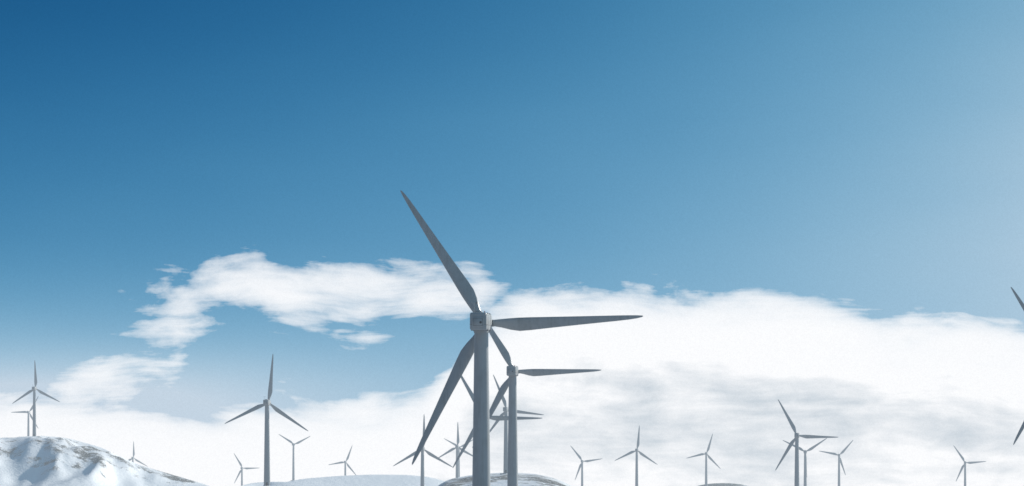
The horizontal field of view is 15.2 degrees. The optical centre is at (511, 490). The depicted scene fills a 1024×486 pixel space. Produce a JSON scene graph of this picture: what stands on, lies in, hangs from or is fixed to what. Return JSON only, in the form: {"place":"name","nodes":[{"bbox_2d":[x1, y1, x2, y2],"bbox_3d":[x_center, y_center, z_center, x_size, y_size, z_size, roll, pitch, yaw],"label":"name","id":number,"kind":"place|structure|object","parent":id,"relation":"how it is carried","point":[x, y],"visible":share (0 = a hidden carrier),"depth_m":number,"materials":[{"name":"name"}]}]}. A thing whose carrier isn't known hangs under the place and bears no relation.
{"place":"outdoors","nodes":[
{"label":"outdoors","id":0,"kind":"place"},
{"bbox_2d":[0,436,746,485],"bbox_3d":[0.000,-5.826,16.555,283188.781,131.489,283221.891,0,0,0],"label":"snowy hills","id":1,"kind":"structure","parent":0,"point":[40,461],"depth_m":3368.79,"materials":[{"name":"white snow"}]},
{"bbox_2d":[11,397,37,435],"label":"turbine","id":2,"kind":"object","parent":1,"relation":"on","point":[28,430],"visible":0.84,"depth_m":5263.76,"materials":[{"name":"paint"}]},
{"bbox_2d":[12,361,59,435],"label":"turbine","id":3,"kind":"object","parent":1,"relation":"on","point":[34,389],"visible":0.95,"depth_m":3505.84,"materials":[{"name":"paint"}]},
{"bbox_2d":[129,441,147,466],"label":"turbine","id":4,"kind":"object","parent":1,"relation":"on","point":[132,458],"visible":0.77,"depth_m":5895.83,"materials":[{"name":"paint"}]},
{"bbox_2d":[234,454,255,485],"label":"turbine","id":5,"kind":"object","parent":1,"relation":"on","point":[241,470],"visible":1,"depth_m":5668.46,"materials":[{"name":"paint"}]},
{"bbox_2d":[225,355,307,485],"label":"turbine","id":6,"kind":"object","parent":1,"relation":"on","point":[266,403],"visible":1,"depth_m":2014.93,"materials":[{"name":"paint"}]},
{"bbox_2d":[279,434,309,480],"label":"turbine","id":7,"kind":"object","parent":1,"relation":"on","point":[293,466],"visible":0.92,"depth_m":5260.52,"materials":[{"name":"paint"}]},
{"bbox_2d":[329,447,355,475],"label":"turbine","id":8,"kind":"object","parent":1,"relation":"on","point":[345,463],"visible":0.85,"depth_m":5459.22,"materials":[{"name":"paint"}]},
{"bbox_2d":[394,416,451,485],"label":"turbine","id":9,"kind":"object","parent":1,"relation":"on","point":[422,462],"visible":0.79,"depth_m":2833.45,"materials":[{"name":"paint"}]},
{"bbox_2d":[438,423,472,477],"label":"turbine","id":10,"kind":"object","parent":1,"relation":"on","point":[452,449],"visible":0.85,"depth_m":3983.17,"materials":[{"name":"paint"}]},
{"bbox_2d":[445,439,472,476],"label":"turbine","id":11,"kind":"object","parent":1,"relation":"on","point":[458,454],"visible":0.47,"depth_m":5455.20,"materials":[{"name":"paint"}]},
{"bbox_2d":[453,376,541,466],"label":"turbine","id":12,"kind":"object","parent":1,"relation":"on","point":[495,418],"visible":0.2,"depth_m":1675.78,"materials":[{"name":"paint"}]},
{"bbox_2d":[490,375,542,474],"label":"turbine","id":13,"kind":"object","parent":1,"relation":"on","point":[505,465],"visible":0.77,"depth_m":2627.70,"materials":[{"name":"paint"}]},
{"bbox_2d":[400,190,642,485],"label":"turbine","id":14,"kind":"object","parent":1,"relation":"on","point":[482,323],"visible":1,"depth_m":625.60,"materials":[{"name":"paint"}]},
{"bbox_2d":[472,329,600,485],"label":"turbine","id":15,"kind":"object","parent":1,"relation":"on","point":[513,372],"visible":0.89,"depth_m":1138.34,"materials":[{"name":"paint"}]},
{"bbox_2d":[571,446,599,485],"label":"turbine","id":16,"kind":"object","parent":1,"relation":"on","point":[582,461],"visible":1,"depth_m":4912.41,"materials":[{"name":"paint"}]},
{"bbox_2d":[615,426,657,485],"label":"turbine","id":17,"kind":"object","parent":1,"relation":"on","point":[636,466],"visible":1,"depth_m":3982.66,"materials":[{"name":"paint"}]},
{"bbox_2d":[688,434,720,485],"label":"turbine","id":18,"kind":"object","parent":1,"relation":"on","point":[709,457],"visible":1,"depth_m":4754.19,"materials":[{"name":"paint"}]},
{"bbox_2d":[783,438,826,485],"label":"turbine","id":19,"kind":"object","parent":1,"relation":"on","point":[805,463],"visible":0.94,"depth_m":3874.97,"materials":[{"name":"paint"}]},
{"bbox_2d":[775,400,837,485],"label":"turbine","id":20,"kind":"object","parent":1,"relation":"on","point":[796,441],"visible":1,"depth_m":2414.70,"materials":[{"name":"paint"}]},
{"bbox_2d":[820,440,852,485],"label":"turbine","id":21,"kind":"object","parent":1,"relation":"on","point":[839,459],"visible":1,"depth_m":4754.12,"materials":[{"name":"paint"}]},
{"bbox_2d":[953,445,985,485],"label":"turbine","id":22,"kind":"object","parent":1,"relation":"on","point":[964,465],"visible":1,"depth_m":4754.22,"materials":[{"name":"paint"}]},
{"bbox_2d":[1011,287,1023,444],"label":"wind turbine","id":23,"kind":"object","parent":1,"relation":"on","point":[1021,303],"visible":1,"depth_m":1093.69,"materials":[{"name":"paint"}]},
{"bbox_2d":[0,0,1023,485],"label":"sky","id":24,"kind":"structure","parent":0,"point":[815,208],"materials":[{"name":"blue"}]}
]}

